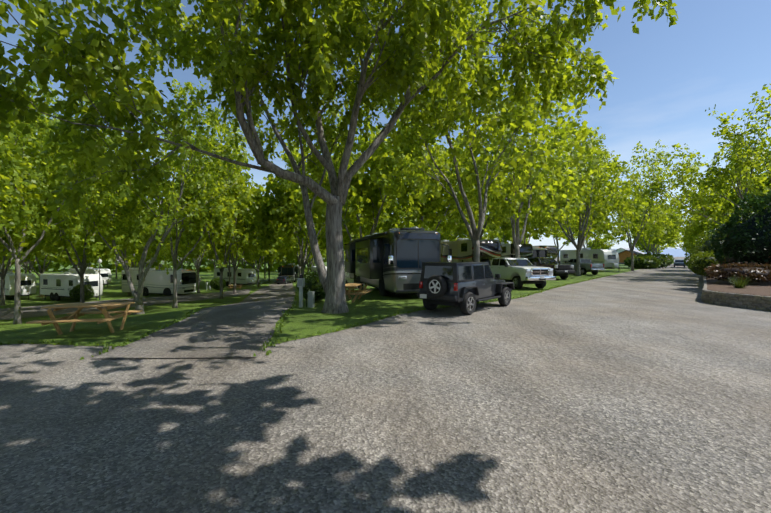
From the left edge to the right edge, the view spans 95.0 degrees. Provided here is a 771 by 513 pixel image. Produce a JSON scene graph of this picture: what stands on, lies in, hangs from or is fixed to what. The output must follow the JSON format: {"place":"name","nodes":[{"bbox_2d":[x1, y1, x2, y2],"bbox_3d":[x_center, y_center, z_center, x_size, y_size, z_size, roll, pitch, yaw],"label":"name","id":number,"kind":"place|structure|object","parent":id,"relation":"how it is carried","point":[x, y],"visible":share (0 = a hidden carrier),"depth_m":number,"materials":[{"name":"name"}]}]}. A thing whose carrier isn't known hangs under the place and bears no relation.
{"place":"outdoors","nodes":[
{"label":"outdoors","id":0,"kind":"place"},
{"bbox_2d":[0,289,250,319],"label":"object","id":1,"kind":"structure","parent":0,"point":[26,312],"depth_m":35.21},
{"bbox_2d":[90,281,295,358],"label":"driveway","id":2,"kind":"structure","parent":0,"point":[244,327],"depth_m":9.52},
{"bbox_2d":[276,276,292,283],"bbox_3d":[-18.866,4.361,66.166,1.720,1.497,4.097,0,0,4],"label":"car","id":3,"kind":"object","parent":2,"relation":"on","point":[283,279],"visible":0.94,"depth_m":64.49,"materials":[{"name":"grey"}]},
{"bbox_2d":[278,263,298,281],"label":"motorhome","id":4,"kind":"object","parent":2,"relation":"on","point":[291,270],"visible":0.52,"depth_m":68.67,"materials":[{"name":"paint"}]},
{"bbox_2d":[0,261,673,359],"bbox_3d":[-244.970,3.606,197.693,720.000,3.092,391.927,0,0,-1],"label":"lawn","id":5,"kind":"structure","parent":0,"point":[304,321],"depth_m":14.56,"materials":[{"name":"green plant"}]},
{"bbox_2d":[0,271,35,299],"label":"travel trailer","id":6,"kind":"object","parent":5,"relation":"on","point":[28,284],"visible":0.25,"depth_m":42.10,"materials":[{"name":"white metal"}]},
{"bbox_2d":[0,69,51,229],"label":"tree","id":7,"kind":"object","parent":5,"relation":"on","point":[12,151],"visible":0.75,"depth_m":17.57,"materials":[{"name":"green plant"}]},
{"bbox_2d":[2,236,59,273],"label":"tree","id":8,"kind":"object","parent":5,"relation":"on","point":[29,268],"depth_m":58.31,"materials":[{"name":"green plant"}]},
{"bbox_2d":[0,123,70,251],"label":"tree","id":9,"kind":"object","parent":5,"relation":"on","point":[27,238],"visible":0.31,"depth_m":24.91,"materials":[{"name":"green plant"}]},
{"bbox_2d":[21,257,55,272],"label":"tree","id":10,"kind":"object","parent":5,"relation":"on","point":[25,268],"visible":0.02,"depth_m":66.03,"materials":[{"name":"green plant"}]},
{"bbox_2d":[0,104,87,305],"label":"tree","id":11,"kind":"object","parent":5,"relation":"on","point":[4,270],"visible":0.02,"depth_m":36.83,"materials":[{"name":"green plant"}]},
{"bbox_2d":[0,215,91,295],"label":"tree","id":12,"kind":"object","parent":5,"relation":"on","point":[66,259],"visible":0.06,"depth_m":45.12,"materials":[{"name":"green plant"}]},
{"bbox_2d":[40,272,102,300],"bbox_3d":[-36.515,3.459,41.476,8.717,3.320,2.452,0,0,21],"label":"travel trailer","id":13,"kind":"object","parent":5,"relation":"on","point":[56,286],"visible":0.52,"depth_m":40.71,"materials":[{"name":"white metal"}]},
{"bbox_2d":[0,79,150,323],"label":"tree","id":14,"kind":"object","parent":5,"relation":"on","point":[100,207],"visible":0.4,"depth_m":23.03,"materials":[{"name":"green plant"}]},
{"bbox_2d":[0,117,161,302],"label":"tree","id":15,"kind":"object","parent":5,"relation":"on","point":[80,250],"visible":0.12,"depth_m":32.31,"materials":[{"name":"green plant"}]},
{"bbox_2d":[69,284,93,300],"bbox_3d":[-33.397,3.973,38.873,2.133,1.995,2.230,0,0,37],"label":"shrub","id":16,"kind":"object","parent":5,"relation":"on","point":[88,293],"visible":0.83,"depth_m":38.47,"materials":[{"name":"green plant"}]},
{"bbox_2d":[26,302,142,334],"bbox_3d":[-8.062,1.703,9.650,1.830,0.806,1.680,0,0,-9],"label":"picnic table","id":17,"kind":"object","parent":5,"relation":"on","point":[108,318],"visible":1,"depth_m":9.43,"materials":[{"name":"brown wood"}]},
{"bbox_2d":[47,208,127,273],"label":"tree","id":18,"kind":"object","parent":5,"relation":"on","point":[87,262],"visible":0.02,"depth_m":54.85,"materials":[{"name":"green plant"}]},
{"bbox_2d":[69,267,110,286],"bbox_3d":[-50.366,3.504,60.655,8.617,3.320,2.452,0,0,21],"label":"travel trailer","id":19,"kind":"object","parent":5,"relation":"on","point":[105,274],"visible":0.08,"depth_m":59.66,"materials":[{"name":"white metal"}]},
{"bbox_2d":[98,259,101,299],"bbox_3d":[-32.343,2.642,39.992,0.400,4.660,0.400,0,0,-1],"label":"lamp post","id":20,"kind":"object","parent":5,"relation":"on","point":[99,261],"visible":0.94,"depth_m":39.95,"materials":[{"name":"grey metal"}]},
{"bbox_2d":[95,244,127,278],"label":"tree","id":21,"kind":"object","parent":5,"relation":"on","point":[116,263],"visible":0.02,"depth_m":82.00,"materials":[{"name":"green plant"}]},
{"bbox_2d":[80,212,174,294],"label":"tree","id":22,"kind":"object","parent":5,"relation":"on","point":[127,261],"visible":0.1,"depth_m":44.84,"materials":[{"name":"green plant"}]},
{"bbox_2d":[99,198,157,267],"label":"tree","id":23,"kind":"object","parent":5,"relation":"on","point":[149,199],"depth_m":65.95,"materials":[{"name":"green plant"}]},
{"bbox_2d":[0,78,260,314],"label":"tree","id":24,"kind":"object","parent":5,"relation":"on","point":[215,186],"visible":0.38,"depth_m":24.93,"materials":[{"name":"green plant"}]},
{"bbox_2d":[122,268,200,295],"bbox_3d":[-29.035,3.290,45.565,9.860,3.600,3.160,0,0,16],"label":"motorhome","id":25,"kind":"object","parent":5,"relation":"on","point":[158,282],"visible":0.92,"depth_m":44.24,"materials":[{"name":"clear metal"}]},
{"bbox_2d":[126,206,201,267],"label":"tree","id":26,"kind":"object","parent":5,"relation":"on","point":[174,237],"visible":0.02,"depth_m":58.18,"materials":[{"name":"green plant"}]},
{"bbox_2d":[89,79,252,307],"bbox_3d":[-16.322,-4.028,29.144,13.195,16.890,13.224,0,0,-1],"label":"tree","id":27,"kind":"object","parent":5,"relation":"on","point":[145,203],"visible":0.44,"depth_m":27.69,"materials":[{"name":"green plant"}]},
{"bbox_2d":[0,250,344,272],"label":"treeline","id":28,"kind":"object","parent":5,"relation":"on","point":[55,266],"visible":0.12,"depth_m":117.36,"materials":[{"name":"green plant"}]},
{"bbox_2d":[177,245,202,267],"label":"tree","id":29,"kind":"object","parent":5,"relation":"on","point":[182,264],"depth_m":90.69,"materials":[{"name":"green plant"}]},
{"bbox_2d":[147,198,235,292],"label":"tree","id":30,"kind":"object","parent":5,"relation":"on","point":[180,245],"visible":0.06,"depth_m":46.33,"materials":[{"name":"green plant"}]},
{"bbox_2d":[177,243,223,281],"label":"tree","id":31,"kind":"object","parent":5,"relation":"on","point":[198,259],"visible":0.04,"depth_m":71.30,"materials":[{"name":"green plant"}]},
{"bbox_2d":[142,107,278,298],"bbox_3d":[-17.415,-4.137,36.305,13.332,17.419,15.042,0,0,17],"label":"tree","id":32,"kind":"object","parent":5,"relation":"on","point":[195,237],"visible":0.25,"depth_m":34.88,"materials":[{"name":"green plant"}]},
{"bbox_2d":[190,249,237,268],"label":"tree","id":33,"kind":"object","parent":5,"relation":"on","point":[212,260],"depth_m":82.53,"materials":[{"name":"green plant"}]},
{"bbox_2d":[210,277,225,289],"bbox_3d":[-24.596,3.988,51.953,2.254,2.010,2.310,0,0,-1],"label":"shrub","id":34,"kind":"object","parent":5,"relation":"on","point":[215,284],"visible":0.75,"depth_m":51.32,"materials":[{"name":"green plant"}]},
{"bbox_2d":[198,234,259,287],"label":"tree","id":35,"kind":"object","parent":5,"relation":"on","point":[229,266],"visible":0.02,"depth_m":57.52,"materials":[{"name":"green plant"}]},
{"bbox_2d":[178,173,280,293],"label":"tree","id":36,"kind":"object","parent":5,"relation":"on","point":[265,252],"visible":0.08,"depth_m":42.54,"materials":[{"name":"green plant"}]},
{"bbox_2d":[214,267,256,286],"bbox_3d":[-25.626,3.504,61.275,8.617,3.320,2.452,0,0,24],"label":"travel trailer","id":37,"kind":"object","parent":5,"relation":"on","point":[246,276],"visible":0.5,"depth_m":60.12,"materials":[{"name":"white metal"}]},
{"bbox_2d":[215,241,266,268],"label":"tree","id":38,"kind":"object","parent":5,"relation":"on","point":[221,258],"visible":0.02,"depth_m":68.22,"materials":[{"name":"green plant"}]},
{"bbox_2d":[205,226,297,286],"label":"tree","id":39,"kind":"object","parent":5,"relation":"on","point":[284,256],"visible":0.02,"depth_m":58.55,"materials":[{"name":"green plant"}]},
{"bbox_2d":[222,238,281,268],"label":"tree","id":40,"kind":"object","parent":5,"relation":"on","point":[270,257],"depth_m":64.00,"materials":[{"name":"green plant"}]},
{"bbox_2d":[244,255,282,278],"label":"tree","id":41,"kind":"object","parent":5,"relation":"on","point":[265,263],"depth_m":80.96,"materials":[{"name":"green plant"}]},
{"bbox_2d":[251,245,294,281],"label":"tree","id":42,"kind":"object","parent":5,"relation":"on","point":[288,260],"visible":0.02,"depth_m":72.73,"materials":[{"name":"green plant"}]},
{"bbox_2d":[269,196,325,274],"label":"tree","id":43,"kind":"object","parent":5,"relation":"on","point":[278,249],"visible":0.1,"depth_m":52.40,"materials":[{"name":"green plant"}]},
{"bbox_2d":[239,137,364,275],"bbox_3d":[-8.053,-4.697,37.765,14.350,17.987,12.111,0,0,-1],"label":"tree","id":44,"kind":"object","parent":5,"relation":"on","point":[280,206],"visible":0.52,"depth_m":34.39,"materials":[{"name":"green plant"}]},
{"bbox_2d":[279,228,325,269],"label":"tree","id":45,"kind":"object","parent":5,"relation":"on","point":[298,253],"visible":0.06,"depth_m":67.05,"materials":[{"name":"green plant"}]},
{"bbox_2d":[281,235,324,272],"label":"tree","id":46,"kind":"object","parent":5,"relation":"on","point":[308,265],"visible":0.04,"depth_m":70.70,"materials":[{"name":"green plant"}]},
{"bbox_2d":[297,275,314,307],"bbox_3d":[-3.231,1.412,14.354,0.676,1.340,0.216,0,0,8],"label":"hookup pedestal","id":47,"kind":"object","parent":5,"relation":"on","point":[301,285],"visible":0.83,"depth_m":14.30,"materials":[{"name":"grey metal"}]},
{"bbox_2d":[290,252,326,265],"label":"tree","id":48,"kind":"object","parent":5,"relation":"on","point":[324,256],"depth_m":78.98,"materials":[{"name":"green plant"}]},
{"bbox_2d":[296,270,325,301],"bbox_3d":[-3.233,1.354,16.133,1.678,1.462,1.666,0,0,-1],"label":"shrub","id":49,"kind":"object","parent":5,"relation":"on","point":[313,282],"visible":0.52,"depth_m":15.63,"materials":[{"name":"green plant"}]},
{"bbox_2d":[311,266,326,271],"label":"travel trailer","id":50,"kind":"object","parent":5,"relation":"on","point":[313,268],"depth_m":60.52,"materials":[{"name":"white metal"}]},
{"bbox_2d":[0,0,680,313],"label":"tree","id":51,"kind":"object","parent":5,"relation":"on","point":[338,31],"visible":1,"depth_m":11.64,"materials":[{"name":"green plant"}]},
{"bbox_2d":[345,272,365,284],"bbox_3d":[-4.348,2.778,52.639,2.452,3.320,9.117,0,0,-15],"label":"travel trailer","id":52,"kind":"object","parent":5,"relation":"on","point":[348,279],"visible":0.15,"depth_m":52.05,"materials":[{"name":"white metal"}]},
{"bbox_2d":[345,283,371,301],"bbox_3d":[-1.590,1.703,16.480,1.680,0.806,1.830,0,0,9],"label":"picnic table","id":53,"kind":"object","parent":5,"relation":"on","point":[353,286],"visible":0.56,"depth_m":16.28,"materials":[{"name":"brown wood"}]},
{"bbox_2d":[278,104,442,289],"bbox_3d":[-2.610,-5.194,30.992,14.997,16.386,13.221,0,0,-1],"label":"tree","id":54,"kind":"object","parent":5,"relation":"on","point":[362,193],"visible":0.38,"depth_m":29.54,"materials":[{"name":"green plant"}]},
{"bbox_2d":[308,176,412,287],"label":"tree","id":55,"kind":"object","parent":5,"relation":"on","point":[384,216],"visible":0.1,"depth_m":46.31,"materials":[{"name":"green plant"}]},
{"bbox_2d":[344,226,450,295],"bbox_3d":[-0.052,0.317,22.650,3.950,3.820,12.560,0,0,-15],"label":"motorhome","id":56,"kind":"object","parent":5,"relation":"on","point":[385,263],"visible":0.85,"depth_m":17.20,"materials":[{"name":"paint"}]},
{"bbox_2d":[361,83,483,232],"bbox_3d":[3.160,-5.696,35.622,13.487,17.090,16.545,0,0,24],"label":"tree","id":57,"kind":"object","parent":5,"relation":"on","point":[429,216],"visible":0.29,"depth_m":32.83,"materials":[{"name":"green plant"}]},
{"bbox_2d":[397,182,470,240],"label":"tree","id":58,"kind":"object","parent":5,"relation":"on","point":[446,236],"visible":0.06,"depth_m":53.33,"materials":[{"name":"green plant"}]},
{"bbox_2d":[441,238,501,264],"bbox_3d":[7.037,0.229,34.132,3.700,3.890,11.400,0,0,-15],"label":"camper trailer","id":59,"kind":"object","parent":5,"relation":"on","point":[461,249],"visible":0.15,"depth_m":29.81,"materials":[{"name":"beige metal"}]},
{"bbox_2d":[441,204,502,241],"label":"tree","id":60,"kind":"object","parent":5,"relation":"on","point":[488,231],"visible":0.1,"depth_m":62.35,"materials":[{"name":"green plant"}]},
{"bbox_2d":[362,32,602,261],"bbox_3d":[5.240,-6.351,20.159,15.016,17.055,13.140,0,0,-1],"label":"tree","id":61,"kind":"object","parent":5,"relation":"on","point":[502,121],"visible":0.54,"depth_m":19.18,"materials":[{"name":"green plant"}]},
{"bbox_2d":[430,132,535,238],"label":"tree","id":62,"kind":"object","parent":5,"relation":"on","point":[507,225],"visible":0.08,"depth_m":40.87,"materials":[{"name":"green plant"}]},
{"bbox_2d":[483,222,531,243],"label":"tree","id":63,"kind":"object","parent":5,"relation":"on","point":[506,237],"visible":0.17,"depth_m":74.66,"materials":[{"name":"green plant"}]},
{"bbox_2d":[490,242,532,264],"bbox_3d":[13.428,0.242,43.254,3.700,3.890,11.400,0,0,-15],"label":"camper trailer","id":64,"kind":"object","parent":5,"relation":"on","point":[508,250],"visible":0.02,"depth_m":38.06,"materials":[{"name":"metal"}]},
{"bbox_2d":[489,258,555,288],"bbox_3d":[8.610,1.077,24.704,2.360,1.981,6.803,0,0,-15],"label":"pickup truck","id":65,"kind":"object","parent":5,"relation":"on","point":[519,272],"visible":0.67,"depth_m":22.56,"materials":[{"name":"white metal"}]},
{"bbox_2d":[444,95,601,257],"bbox_3d":[10.235,-5.821,28.629,12.301,15.987,12.757,0,0,33],"label":"tree","id":66,"kind":"object","parent":5,"relation":"on","point":[517,241],"visible":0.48,"depth_m":26.79,"materials":[{"name":"green plant"}]},
{"bbox_2d":[484,162,570,243],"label":"tree","id":67,"kind":"object","parent":5,"relation":"on","point":[553,233],"visible":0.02,"depth_m":49.50,"materials":[{"name":"green plant"}]},
{"bbox_2d":[532,246,551,257],"bbox_3d":[17.367,0.440,46.905,3.160,3.600,9.560,0,0,-15],"label":"trailer","id":68,"kind":"object","parent":5,"relation":"on","point":[539,252],"visible":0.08,"depth_m":42.69,"materials":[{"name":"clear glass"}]},
{"bbox_2d":[535,245,557,258],"bbox_3d":[20.073,0.208,51.370,3.700,3.890,11.400,0,0,-15],"label":"fifth wheel","id":69,"kind":"object","parent":5,"relation":"on","point":[553,250],"visible":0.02,"depth_m":46.05,"materials":[{"name":"beige metal"}]},
{"bbox_2d":[527,257,575,278],"bbox_3d":[14.739,1.077,33.649,2.360,1.981,6.553,0,0,-15],"label":"pickup truck","id":70,"kind":"object","parent":5,"relation":"on","point":[562,270],"visible":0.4,"depth_m":31.25,"materials":[{"name":"black"}]},
{"bbox_2d":[521,186,600,261],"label":"tree","id":71,"kind":"object","parent":5,"relation":"on","point":[556,237],"visible":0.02,"depth_m":59.84,"materials":[{"name":"green plant"}]},
{"bbox_2d":[530,153,636,250],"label":"tree","id":72,"kind":"object","parent":5,"relation":"on","point":[600,200],"visible":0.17,"depth_m":39.17,"materials":[{"name":"green plant"}]},
{"bbox_2d":[563,258,605,274],"bbox_3d":[22.628,1.147,41.395,2.195,1.842,5.629,0,0,-15],"label":"grey pickup","id":73,"kind":"object","parent":5,"relation":"on","point":[587,265],"visible":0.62,"depth_m":39.65,"materials":[{"name":"grey metal"}]},
{"bbox_2d":[559,213,613,247],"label":"tree","id":74,"kind":"object","parent":5,"relation":"on","point":[597,240],"visible":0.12,"depth_m":70.68,"materials":[{"name":"green plant"}]},
{"bbox_2d":[521,118,652,275],"bbox_3d":[20.099,-6.072,38.569,12.824,16.491,15.171,0,0,-1],"label":"tree","id":75,"kind":"object","parent":5,"relation":"on","point":[607,167],"visible":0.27,"depth_m":35.32,"materials":[{"name":"green plant"}]},
{"bbox_2d":[560,248,619,268],"bbox_3d":[29.136,0.412,50.117,2.452,3.320,9.117,0,0,-15],"label":"camper trailer","id":76,"kind":"object","parent":5,"relation":"on","point":[609,258],"visible":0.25,"depth_m":47.61,"materials":[{"name":"grey metal"}]},
{"bbox_2d":[584,236,615,248],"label":"tree","id":77,"kind":"object","parent":5,"relation":"on","point":[603,245],"visible":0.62,"depth_m":149.65,"materials":[{"name":"green plant"}]},
{"bbox_2d":[618,250,641,263],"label":"cabin","id":78,"kind":"object","parent":5,"relation":"on","point":[624,255],"visible":0.4,"depth_m":95.36,"materials":[{"name":"brown wood"}]},
{"bbox_2d":[589,140,685,270],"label":"tree","id":79,"kind":"object","parent":5,"relation":"on","point":[655,189],"visible":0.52,"depth_m":49.00,"materials":[{"name":"green plant"}]},
{"bbox_2d":[624,254,662,268],"bbox_3d":[43.438,0.875,59.621,5.387,2.663,5.310,0,0,45],"label":"shrub","id":80,"kind":"object","parent":5,"relation":"on","point":[646,261],"visible":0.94,"depth_m":58.40,"materials":[{"name":"green plant"}]},
{"bbox_2d":[613,184,684,253],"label":"tree","id":81,"kind":"object","parent":5,"relation":"on","point":[671,214],"visible":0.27,"depth_m":61.85,"materials":[{"name":"green plant"}]},
{"bbox_2d":[637,243,662,252],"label":"tree","id":82,"kind":"object","parent":5,"relation":"on","point":[642,249],"visible":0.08,"depth_m":141.83,"materials":[{"name":"green plant"}]},
{"bbox_2d":[633,253,673,267],"bbox_3d":[48.280,0.712,63.989,6.525,2.990,6.539,0,0,-1],"label":"shrub","id":83,"kind":"object","parent":5,"relation":"on","point":[668,260],"visible":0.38,"depth_m":62.05,"materials":[{"name":"green plant"}]},
{"bbox_2d":[626,217,686,252],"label":"tree","id":84,"kind":"object","parent":5,"relation":"on","point":[653,250],"visible":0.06,"depth_m":79.04,"materials":[{"name":"green plant"}]},
{"bbox_2d":[636,241,677,253],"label":"tree","id":85,"kind":"object","parent":5,"relation":"on","point":[676,245],"visible":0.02,"depth_m":94.56,"materials":[{"name":"green plant"}]},
{"bbox_2d":[0,257,770,512],"bbox_3d":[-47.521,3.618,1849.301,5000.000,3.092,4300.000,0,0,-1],"label":"ground","id":86,"kind":"structure","parent":0,"point":[648,390],"depth_m":4.58,"materials":[{"name":"grey asphalt"}]},
{"bbox_2d":[417,262,513,314],"bbox_3d":[3.257,1.142,14.106,2.100,1.851,4.688,0,0,43],"label":"jeep","id":87,"kind":"object","parent":86,"relation":"on","point":[465,287],"visible":1,"depth_m":12.71,"materials":[{"name":"grey metal"}]},
{"bbox_2d":[674,259,684,267],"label":"car","id":88,"kind":"object","parent":86,"relation":"on","point":[678,262],"visible":0.94,"depth_m":66.80,"materials":[{"name":"blue metal"}]},
{"bbox_2d":[678,235,698,253],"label":"tree","id":89,"kind":"object","parent":86,"relation":"on","point":[683,249],"visible":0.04,"depth_m":140.24,"materials":[{"name":"green plant"}]},
{"bbox_2d":[701,275,770,310],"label":"retaining wall","id":90,"kind":"structure","parent":86,"relation":"on","point":[756,302],"depth_m":14.49,"materials":[{"name":"stone"}]},
{"bbox_2d":[706,276,770,296],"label":"planter bed","id":91,"kind":"object","parent":86,"relation":"on","point":[754,288],"visible":0.31,"depth_m":16.69,"materials":[{"name":"brown soil"}]},
{"bbox_2d":[631,84,770,232],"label":"tree","id":92,"kind":"object","parent":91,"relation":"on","point":[723,177],"visible":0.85,"depth_m":31.61,"materials":[{"name":"green plant"}]},
{"bbox_2d":[687,251,727,277],"bbox_3d":[22.979,0.544,25.133,2.416,1.961,2.342,0,0,-1],"label":"lime shrub","id":93,"kind":"object","parent":91,"relation":"on","point":[698,265],"visible":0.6,"depth_m":24.91,"materials":[{"name":"green plant"}]},
{"bbox_2d":[690,229,726,260],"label":"tree","id":94,"kind":"object","parent":91,"relation":"on","point":[707,246],"visible":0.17,"depth_m":27.61,"materials":[{"name":"green plant"}]},
{"bbox_2d":[704,261,770,282],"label":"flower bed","id":95,"kind":"object","parent":91,"relation":"on","point":[762,274],"visible":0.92,"depth_m":18.76,"materials":[{"name":"brown plant"}]},
{"bbox_2d":[708,191,770,269],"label":"conifer shrub","id":96,"kind":"object","parent":91,"relation":"on","point":[748,240],"visible":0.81,"depth_m":20.76,"materials":[{"name":"green plant"}]},
{"bbox_2d":[727,275,754,287],"bbox_3d":[17.003,1.162,16.961,1.233,0.699,1.257,0,0,-1],"label":"grass tuft","id":97,"kind":"object","parent":91,"relation":"on","point":[739,284],"visible":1,"depth_m":16.84,"materials":[{"name":"green plant"}]},
{"label":"verge lawn","id":98,"kind":"structure","parent":86,"relation":"on","visible":0},
{"bbox_2d":[680,231,703,250],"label":"tree","id":99,"kind":"object","parent":98,"relation":"on","point":[686,246],"visible":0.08,"depth_m":81.16,"materials":[{"name":"green plant"}]},
{"bbox_2d":[681,185,735,245],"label":"tree","id":100,"kind":"object","parent":98,"relation":"on","point":[693,233],"visible":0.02,"depth_m":52.75,"materials":[{"name":"green plant"}]},
{"bbox_2d":[678,137,770,238],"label":"tree","id":101,"kind":"object","parent":98,"relation":"on","point":[732,196],"visible":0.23,"depth_m":39.15,"materials":[{"name":"green plant"}]},
{"bbox_2d":[0,0,770,249],"label":"sky","id":102,"kind":"structure","parent":0,"point":[718,52],"materials":[{"name":"blue"}]},
{"bbox_2d":[559,248,691,256],"bbox_3d":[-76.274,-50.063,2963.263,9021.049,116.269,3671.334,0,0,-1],"label":"hills","id":103,"kind":"structure","parent":0,"point":[678,252],"depth_m":2906.10,"materials":[{"name":"blue"}]},
{"bbox_2d":[616,248,645,253],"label":"roof","id":104,"kind":"structure","parent":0,"point":[619,250],"depth_m":123.38,"materials":[{"name":"grey metal"}]},
{"bbox_2d":[683,248,700,268],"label":"tree","id":105,"kind":"object","parent":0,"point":[685,259],"visible":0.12,"depth_m":31.58,"materials":[{"name":"green plant"}]}
]}

